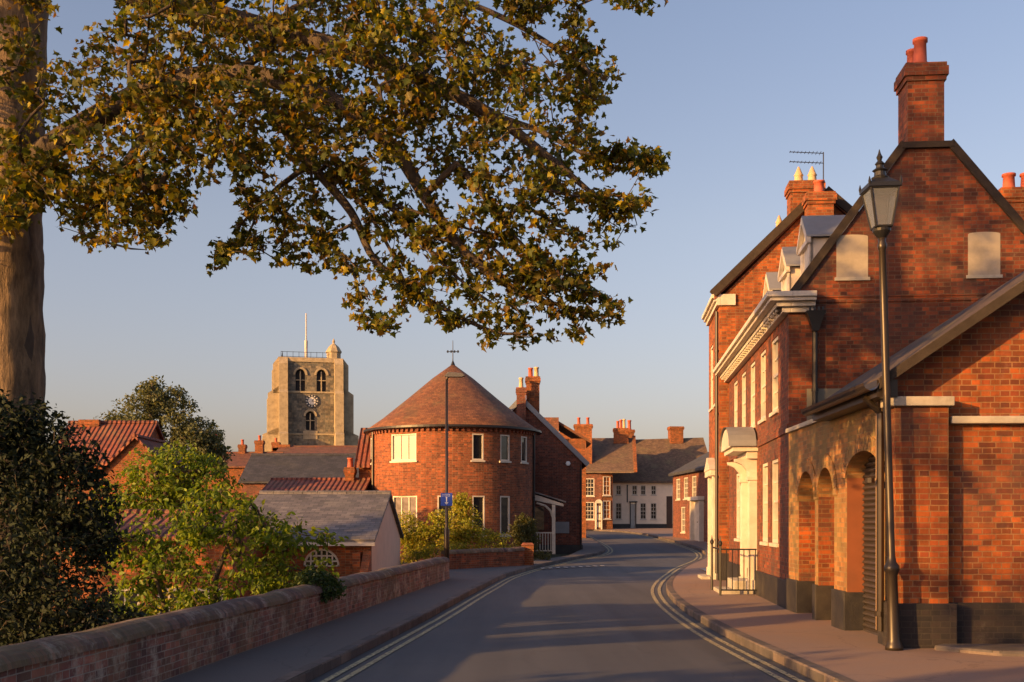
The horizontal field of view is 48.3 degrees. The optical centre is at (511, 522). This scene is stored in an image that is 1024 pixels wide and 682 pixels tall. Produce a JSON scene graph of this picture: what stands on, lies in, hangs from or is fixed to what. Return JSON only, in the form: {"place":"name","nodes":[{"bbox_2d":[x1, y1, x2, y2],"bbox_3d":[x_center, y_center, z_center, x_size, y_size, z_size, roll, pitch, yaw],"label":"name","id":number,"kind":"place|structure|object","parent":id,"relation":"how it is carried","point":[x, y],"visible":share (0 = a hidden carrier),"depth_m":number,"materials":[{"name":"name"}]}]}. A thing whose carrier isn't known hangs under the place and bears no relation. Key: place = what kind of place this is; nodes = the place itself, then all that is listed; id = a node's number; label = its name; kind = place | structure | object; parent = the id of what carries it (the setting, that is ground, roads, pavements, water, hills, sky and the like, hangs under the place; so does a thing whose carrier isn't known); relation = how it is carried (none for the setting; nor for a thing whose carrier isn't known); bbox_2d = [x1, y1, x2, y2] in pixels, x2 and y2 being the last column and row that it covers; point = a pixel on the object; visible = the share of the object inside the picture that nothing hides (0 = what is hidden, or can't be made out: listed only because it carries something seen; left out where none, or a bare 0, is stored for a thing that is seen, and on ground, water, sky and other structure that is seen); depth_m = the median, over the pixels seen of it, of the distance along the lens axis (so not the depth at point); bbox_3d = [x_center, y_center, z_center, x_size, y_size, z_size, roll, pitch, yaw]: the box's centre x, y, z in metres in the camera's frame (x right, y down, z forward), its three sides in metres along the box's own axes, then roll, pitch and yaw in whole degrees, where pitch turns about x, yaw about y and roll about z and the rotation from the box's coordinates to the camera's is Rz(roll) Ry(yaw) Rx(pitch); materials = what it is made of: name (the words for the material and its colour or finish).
{"place":"outdoors","nodes":[
{"label":"outdoors","id":0,"kind":"place"},
{"bbox_2d":[271,438,357,452],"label":"brick house","id":1,"kind":"structure","parent":0,"point":[280,447],"depth_m":107.75,"materials":[{"name":"ceramic"}]},
{"bbox_2d":[59,554,672,627],"bbox_3d":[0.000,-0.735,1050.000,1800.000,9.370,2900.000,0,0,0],"label":"ground","id":2,"kind":"structure","parent":0,"point":[556,555],"depth_m":47.78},
{"bbox_2d":[0,389,148,645],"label":"yew tree","id":3,"kind":"object","parent":2,"relation":"on","point":[84,532],"visible":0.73,"depth_m":11.43,"materials":[{"name":"green plant"}]},
{"bbox_2d":[53,420,164,610],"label":"brick house","id":4,"kind":"structure","parent":2,"relation":"on","point":[114,437],"depth_m":47.63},
{"bbox_2d":[99,601,155,618],"bbox_3d":[-5.272,2.172,14.427,1.619,2.358,1.386,0,0,-27],"label":"undergrowth shrub","id":5,"kind":"object","parent":2,"relation":"on","point":[116,606],"visible":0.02,"depth_m":14.54,"materials":[{"name":"green plant"}]},
{"bbox_2d":[101,433,202,508],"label":"brick house","id":6,"kind":"structure","parent":2,"relation":"on","point":[119,457],"depth_m":42.00,"materials":[{"name":"red brick"}]},
{"bbox_2d":[93,375,234,468],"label":"round tree","id":7,"kind":"object","parent":2,"relation":"on","point":[154,399],"visible":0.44,"depth_m":74.18,"materials":[{"name":"green plant"}]},
{"bbox_2d":[73,438,257,517],"bbox_3d":[-11.017,0.543,38.022,8.066,6.733,2.940,0,0,0],"label":"round tree","id":8,"kind":"object","parent":2,"relation":"on","point":[197,468],"visible":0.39,"depth_m":37.55,"materials":[{"name":"green plant"}]},
{"bbox_2d":[146,583,201,613],"bbox_3d":[-5.829,2.154,18.943,1.602,2.394,1.529,0,0,0],"label":"undergrowth shrub","id":9,"kind":"object","parent":2,"relation":"on","point":[170,590],"visible":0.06,"depth_m":19.03,"materials":[{"name":"green plant"}]},
{"bbox_2d":[98,509,270,623],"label":"brick house","id":10,"kind":"structure","parent":2,"relation":"on","point":[214,553],"depth_m":26.00,"materials":[{"name":"red brick"}]},
{"bbox_2d":[109,588,139,611],"bbox_3d":[-8.816,2.050,26.049,0.700,1.100,0.082,0,0,0],"label":"window","id":11,"kind":"structure","parent":10,"relation":"in","point":[117,592],"depth_m":26.07,"materials":[{"name":"white paint"}]},
{"bbox_2d":[157,588,178,613],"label":"window","id":12,"kind":"structure","parent":10,"relation":"in","point":[172,596],"depth_m":26.07,"materials":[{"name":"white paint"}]},
{"bbox_2d":[193,588,222,604],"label":"window","id":13,"kind":"structure","parent":10,"relation":"in","point":[202,592],"depth_m":26.01,"materials":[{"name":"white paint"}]},
{"bbox_2d":[96,481,348,616],"bbox_3d":[-4.406,1.376,17.059,3.977,4.008,1.768,0,0,0],"label":"tree","id":14,"kind":"object","parent":2,"relation":"on","point":[199,533],"visible":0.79,"depth_m":16.91,"materials":[{"name":"green plant"}]},
{"bbox_2d":[0,557,449,681],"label":"boundary wall","id":15,"kind":"structure","parent":2,"relation":"on","point":[160,647],"depth_m":11.42,"materials":[{"name":"brick"}]},
{"bbox_2d":[285,564,346,603],"bbox_3d":[-2.927,1.952,16.938,0.888,2.696,1.584,0,0,0],"label":"ivy","id":16,"kind":"object","parent":15,"relation":"attached to","point":[331,585],"visible":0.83,"depth_m":16.53,"materials":[{"name":"green plant"}]},
{"bbox_2d":[201,435,283,507],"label":"brick house","id":17,"kind":"structure","parent":2,"relation":"on","point":[236,465],"depth_m":85.10,"materials":[{"name":"brick"}]},
{"bbox_2d":[238,453,358,500],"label":"brick house","id":18,"kind":"structure","parent":2,"relation":"on","point":[260,470],"depth_m":63.41,"materials":[{"name":"brown stone"}]},
{"bbox_2d":[262,313,358,451],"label":"church tower","id":19,"kind":"structure","parent":2,"relation":"on","point":[310,401],"depth_m":145.97,"materials":[{"name":"stone"}]},
{"bbox_2d":[258,458,370,548],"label":"brick house","id":20,"kind":"structure","parent":2,"relation":"on","point":[350,480],"depth_m":45.65,"materials":[{"name":"ceramic"}]},
{"bbox_2d":[249,490,403,586],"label":"outbuilding","id":21,"kind":"structure","parent":2,"relation":"on","point":[367,523],"depth_m":30.78,"materials":[{"name":"grey brick"}]},
{"bbox_2d":[303,548,339,566],"bbox_3d":[-4.840,0.916,29.079,0.920,0.500,0.082,0,0,0],"label":"window","id":22,"kind":"structure","parent":21,"relation":"in","point":[322,553],"depth_m":29.05,"materials":[{"name":"white paint"}]},
{"bbox_2d":[0,0,670,630],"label":"sycamore tree","id":23,"kind":"object","parent":2,"relation":"on","point":[162,92],"visible":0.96,"depth_m":11.79,"materials":[{"name":"green plant"}]},
{"bbox_2d":[354,428,371,489],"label":"brick annex","id":24,"kind":"object","parent":2,"relation":"on","point":[363,460],"visible":0.21,"depth_m":46.47,"materials":[{"name":"red ceramic"}]},
{"bbox_2d":[398,509,454,564],"bbox_3d":[-3.116,0.624,38.586,2.420,2.162,1.115,0,0,0],"label":"green shrub","id":25,"kind":"object","parent":2,"relation":"on","point":[412,537],"visible":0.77,"depth_m":38.48,"materials":[{"name":"green plant"}]},
{"bbox_2d":[406,541,473,560],"bbox_3d":[-2.279,1.083,36.697,2.234,1.034,0.810,0,0,-20],"label":"shrub","id":26,"kind":"object","parent":2,"relation":"on","point":[426,553],"visible":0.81,"depth_m":36.50,"materials":[{"name":"green plant"}]},
{"bbox_2d":[363,350,541,560],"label":"round house","id":27,"kind":"structure","parent":2,"relation":"on","point":[491,455],"depth_m":44.24,"materials":[{"name":"brick"}]},
{"bbox_2d":[389,433,417,462],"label":"window","id":28,"kind":"structure","parent":27,"relation":"in","point":[403,446],"depth_m":44.26,"materials":[{"name":"white paint"}]},
{"bbox_2d":[393,496,416,531],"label":"window","id":29,"kind":"structure","parent":27,"relation":"in","point":[402,503],"depth_m":44.19,"materials":[{"name":"white paint"}]},
{"bbox_2d":[437,496,452,526],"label":"window","id":30,"kind":"structure","parent":27,"relation":"in","point":[439,506],"depth_m":43.71,"materials":[{"name":"white paint"}]},
{"bbox_2d":[471,433,484,461],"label":"window","id":31,"kind":"structure","parent":27,"relation":"in","point":[477,439],"depth_m":43.89,"materials":[{"name":"white paint"}]},
{"bbox_2d":[471,496,486,536],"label":"window","id":32,"kind":"structure","parent":27,"relation":"in","point":[479,501],"depth_m":43.92,"materials":[{"name":"black glass"}]},
{"bbox_2d":[499,435,511,462],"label":"window","id":33,"kind":"structure","parent":27,"relation":"in","point":[504,439],"depth_m":44.48,"materials":[{"name":"white paint"}]},
{"bbox_2d":[500,496,510,536],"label":"window","id":34,"kind":"structure","parent":27,"relation":"in","point":[504,500],"depth_m":44.49,"materials":[{"name":"white paint"}]},
{"bbox_2d":[520,436,528,463],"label":"window","id":35,"kind":"structure","parent":27,"relation":"in","point":[523,439],"depth_m":45.41,"materials":[{"name":"white paint"}]},
{"bbox_2d":[535,492,565,553],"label":"porch","id":36,"kind":"object","parent":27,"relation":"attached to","point":[539,498],"visible":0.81,"depth_m":46.62,"materials":[{"name":"white paint"}]},
{"bbox_2d":[433,492,510,549],"bbox_3d":[-1.395,0.288,40.111,2.803,2.737,1.449,0,0,0],"label":"golden shrub","id":37,"kind":"object","parent":2,"relation":"on","point":[465,531],"visible":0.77,"depth_m":39.99,"materials":[{"name":"green plant"}]},
{"bbox_2d":[441,546,524,568],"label":"garden wall","id":38,"kind":"structure","parent":2,"relation":"on","point":[480,558],"depth_m":36.58,"materials":[{"name":"brick"}]},
{"bbox_2d":[505,512,541,551],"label":"dark bush","id":39,"kind":"object","parent":2,"relation":"on","point":[522,531],"visible":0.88,"depth_m":42.16,"materials":[{"name":"green plant"}]},
{"bbox_2d":[509,367,589,553],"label":"brick house","id":40,"kind":"structure","parent":2,"relation":"on","point":[561,462],"depth_m":50.00,"materials":[{"name":"red brick"}]},
{"bbox_2d":[535,507,543,529],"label":"dark window","id":41,"kind":"structure","parent":40,"relation":"in","point":[539,511],"depth_m":49.98,"materials":[{"name":"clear glass"}]},
{"bbox_2d":[544,417,590,537],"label":"brick house","id":42,"kind":"structure","parent":2,"relation":"on","point":[579,443],"depth_m":66.40,"materials":[{"name":"brick"}]},
{"bbox_2d":[613,420,707,527],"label":"cream house","id":43,"kind":"structure","parent":2,"relation":"on","point":[646,488],"depth_m":91.53,"materials":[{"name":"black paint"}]},
{"bbox_2d":[615,485,621,495],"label":"window","id":44,"kind":"structure","parent":43,"relation":"in","point":[618,487],"depth_m":91.12,"materials":[{"name":"black glass"}]},
{"bbox_2d":[615,503,621,519],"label":"window","id":45,"kind":"structure","parent":43,"relation":"in","point":[618,505],"depth_m":91.12,"materials":[{"name":"black glass"}]},
{"bbox_2d":[631,504,634,527],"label":"door","id":46,"kind":"structure","parent":43,"relation":"in","point":[632,505],"depth_m":91.27,"materials":[{"name":"grey wood"}]},
{"bbox_2d":[631,485,637,495],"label":"window","id":47,"kind":"structure","parent":43,"relation":"in","point":[634,487],"depth_m":91.27,"materials":[{"name":"grey glass"}]},
{"bbox_2d":[640,485,646,495],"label":"window","id":48,"kind":"structure","parent":43,"relation":"in","point":[643,487],"depth_m":91.36,"materials":[{"name":"grey glass"}]},
{"bbox_2d":[640,503,646,519],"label":"window","id":49,"kind":"structure","parent":43,"relation":"in","point":[642,505],"depth_m":91.36,"materials":[{"name":"black glass"}]},
{"bbox_2d":[650,486,656,495],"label":"window","id":50,"kind":"structure","parent":43,"relation":"in","point":[653,488],"depth_m":91.45,"materials":[{"name":"black glass"}]},
{"bbox_2d":[650,503,656,519],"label":"window","id":51,"kind":"structure","parent":43,"relation":"in","point":[653,505],"depth_m":91.48,"materials":[{"name":"white paint"}]},
{"bbox_2d":[668,452,708,541],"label":"brick house","id":52,"kind":"structure","parent":2,"relation":"on","point":[690,501],"depth_m":63.44,"materials":[{"name":"red brick"}]},
{"bbox_2d":[675,479,679,500],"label":"window","id":53,"kind":"structure","parent":52,"relation":"in","point":[677,480],"depth_m":66.78,"materials":[{"name":"white paint"}]},
{"bbox_2d":[680,507,684,533],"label":"window","id":54,"kind":"structure","parent":52,"relation":"in","point":[682,508],"depth_m":65.47,"materials":[{"name":"white paint"}]},
{"bbox_2d":[683,477,687,499],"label":"window","id":55,"kind":"structure","parent":52,"relation":"in","point":[685,479],"depth_m":64.71,"materials":[{"name":"white paint"}]},
{"bbox_2d":[692,476,695,496],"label":"window","id":56,"kind":"structure","parent":52,"relation":"in","point":[693,477],"depth_m":62.82,"materials":[{"name":"white paint"}]},
{"bbox_2d":[695,500,697,540],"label":"door","id":57,"kind":"structure","parent":52,"relation":"in","point":[696,502],"depth_m":61.84,"materials":[{"name":"white paint"}]},
{"bbox_2d":[998,172,1023,219],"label":"brick house","id":58,"kind":"structure","parent":2,"relation":"on","point":[1011,193],"depth_m":22.68,"materials":[{"name":"brick"}]},
{"bbox_2d":[161,537,601,681],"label":"pavement","id":59,"kind":"structure","parent":0,"point":[272,661],"depth_m":14.88,"materials":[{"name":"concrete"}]},
{"bbox_2d":[444,372,464,557],"bbox_3d":[-1.530,-1.250,30.496,0.566,5.499,0.209,0,0,0],"label":"street lamp","id":60,"kind":"object","parent":59,"relation":"on","point":[446,529],"visible":0.97,"depth_m":30.47,"materials":[{"name":"metal"}]},
{"bbox_2d":[441,493,451,505],"bbox_3d":[-1.743,-0.610,30.458,0.310,0.340,0.064,0,0,0],"label":"blue sign","id":61,"kind":"object","parent":60,"relation":"attached to","point":[446,499],"visible":1,"depth_m":30.43,"materials":[{"name":"blue metal"}]},
{"bbox_2d":[521,543,533,564],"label":"brick pier","id":62,"kind":"structure","parent":59,"relation":"on","point":[529,553],"depth_m":38.05,"materials":[{"name":"red brick"}]},
{"bbox_2d":[534,549,552,560],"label":"bush","id":63,"kind":"object","parent":59,"relation":"on","point":[540,555],"visible":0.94,"depth_m":41.17,"materials":[{"name":"green plant"}]},
{"bbox_2d":[42,0,1023,503],"label":"sky","id":64,"kind":"structure","parent":0,"point":[729,88],"materials":[{"name":"blue"}]},
{"bbox_2d":[310,530,815,681],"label":"road","id":65,"kind":"structure","parent":0,"point":[610,620],"depth_m":15.76,"materials":[{"name":"grey asphalt"}]},
{"bbox_2d":[271,535,604,681],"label":"kerb","id":66,"kind":"structure","parent":65,"relation":"on","point":[309,672],"depth_m":15.66,"materials":[{"name":"concrete"}]},
{"bbox_2d":[320,530,804,681],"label":"yellow lines","id":67,"kind":"object","parent":65,"relation":"on","point":[348,676],"visible":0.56,"depth_m":16.18,"materials":[{"name":"yellow paint"}]},
{"bbox_2d":[541,565,705,570],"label":"white road marks","id":68,"kind":"object","parent":65,"relation":"on","point":[704,569],"visible":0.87,"depth_m":38.14},
{"bbox_2d":[586,529,856,681],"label":"kerb","id":69,"kind":"structure","parent":65,"relation":"on","point":[807,668],"depth_m":14.60,"materials":[{"name":"concrete"}]},
{"bbox_2d":[600,528,1023,681],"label":"pavement","id":70,"kind":"structure","parent":0,"point":[860,656],"depth_m":13.78,"materials":[{"name":"concrete"}]},
{"bbox_2d":[559,417,636,528],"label":"brick house","id":71,"kind":"structure","parent":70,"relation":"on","point":[606,458],"depth_m":87.59,"materials":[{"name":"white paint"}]},
{"bbox_2d":[586,478,594,496],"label":"window","id":72,"kind":"structure","parent":71,"relation":"in","point":[589,481],"depth_m":87.46,"materials":[{"name":"white paint"}]},
{"bbox_2d":[586,502,594,520],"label":"window","id":73,"kind":"structure","parent":71,"relation":"in","point":[589,505],"depth_m":87.46,"materials":[{"name":"white paint"}]},
{"bbox_2d":[597,504,600,527],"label":"door","id":74,"kind":"structure","parent":71,"relation":"in","point":[599,508],"depth_m":87.35,"materials":[{"name":"white paint"}]},
{"bbox_2d":[602,476,610,495],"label":"window","id":75,"kind":"structure","parent":71,"relation":"in","point":[606,481],"depth_m":87.44,"materials":[{"name":"white paint"}]},
{"bbox_2d":[602,501,610,519],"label":"window","id":76,"kind":"structure","parent":71,"relation":"in","point":[606,505],"depth_m":87.44,"materials":[{"name":"white paint"}]},
{"bbox_2d":[710,536,756,595],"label":"iron railings","id":77,"kind":"object","parent":70,"relation":"on","point":[720,543],"visible":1,"depth_m":23.02,"materials":[{"name":"black"}]},
{"bbox_2d":[698,151,858,579],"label":"brick house","id":78,"kind":"structure","parent":70,"relation":"on","point":[736,292],"depth_m":28.90,"materials":[{"name":"brick"}]},
{"bbox_2d":[709,346,712,412],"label":"window","id":79,"kind":"structure","parent":78,"relation":"in","point":[711,408],"depth_m":31.46,"materials":[{"name":"white paint"}]},
{"bbox_2d":[713,36,1023,608],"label":"brick house","id":80,"kind":"structure","parent":70,"relation":"on","point":[808,334],"depth_m":19.21,"materials":[{"name":"red brick"}]},
{"bbox_2d":[734,381,736,426],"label":"window","id":81,"kind":"structure","parent":80,"relation":"in","point":[735,384],"depth_m":27.73,"materials":[{"name":"white paint"}]},
{"bbox_2d":[734,473,739,541],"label":"window","id":82,"kind":"structure","parent":80,"relation":"in","point":[738,484],"depth_m":27.23,"materials":[{"name":"white paint"}]},
{"bbox_2d":[742,371,745,426],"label":"window","id":83,"kind":"structure","parent":80,"relation":"in","point":[744,375],"depth_m":26.11,"materials":[{"name":"white paint"}]},
{"bbox_2d":[750,361,754,427],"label":"window","id":84,"kind":"structure","parent":80,"relation":"in","point":[753,365],"depth_m":24.49,"materials":[{"name":"white paint"}]},
{"bbox_2d":[758,349,765,424],"bbox_3d":[4.971,-2.665,22.526,0.140,1.410,0.960,0,0,5],"label":"window","id":85,"kind":"structure","parent":80,"relation":"in","point":[763,356],"depth_m":22.80,"materials":[{"name":"white paint"}]},
{"bbox_2d":[760,463,767,545],"bbox_3d":[4.947,-0.350,22.237,0.140,1.600,0.960,0,0,5],"label":"window","id":86,"kind":"structure","parent":80,"relation":"in","point":[765,466],"depth_m":22.56,"materials":[{"name":"white paint"}]},
{"bbox_2d":[769,336,778,417],"bbox_3d":[4.835,-2.665,20.912,0.140,1.410,0.960,0,0,5],"label":"window","id":87,"kind":"structure","parent":80,"relation":"in","point":[775,410],"depth_m":21.27,"materials":[{"name":"white paint"}]},
{"bbox_2d":[769,459,778,546],"bbox_3d":[4.835,-0.350,20.912,0.140,1.600,0.960,0,0,5],"label":"window","id":88,"kind":"structure","parent":80,"relation":"in","point":[775,462],"depth_m":21.27,"materials":[{"name":"white paint"}]},
{"bbox_2d":[836,234,867,276],"bbox_3d":[5.716,-4.477,19.212,0.520,0.715,0.012,0,0,5],"label":"blocked window","id":89,"kind":"structure","parent":80,"relation":"in","point":[851,250],"depth_m":19.21,"materials":[{"name":"white paint"}]},
{"bbox_2d":[968,232,999,274],"bbox_3d":[7.859,-4.477,19.031,0.520,0.715,0.012,0,0,5],"label":"blocked window","id":90,"kind":"structure","parent":80,"relation":"in","point":[983,247],"depth_m":19.03,"materials":[{"name":"white paint"}]},
{"bbox_2d":[859,149,902,650],"bbox_3d":[4.327,-1.414,13.200,0.395,5.790,0.390,-2,0,0],"label":"street lamp","id":91,"kind":"object","parent":70,"relation":"on","point":[879,193],"visible":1,"depth_m":13.16,"materials":[{"name":"metal"}]},
{"bbox_2d":[785,271,1023,647],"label":"arched garage","id":92,"kind":"structure","parent":70,"relation":"on","point":[957,400],"depth_m":13.54,"materials":[{"name":"brick"}]},
{"bbox_2d":[934,644,1023,656],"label":"kerb corner","id":93,"kind":"object","parent":70,"relation":"on","point":[1015,650],"visible":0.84,"depth_m":12.87,"materials":[{"name":"concrete"}]}
]}

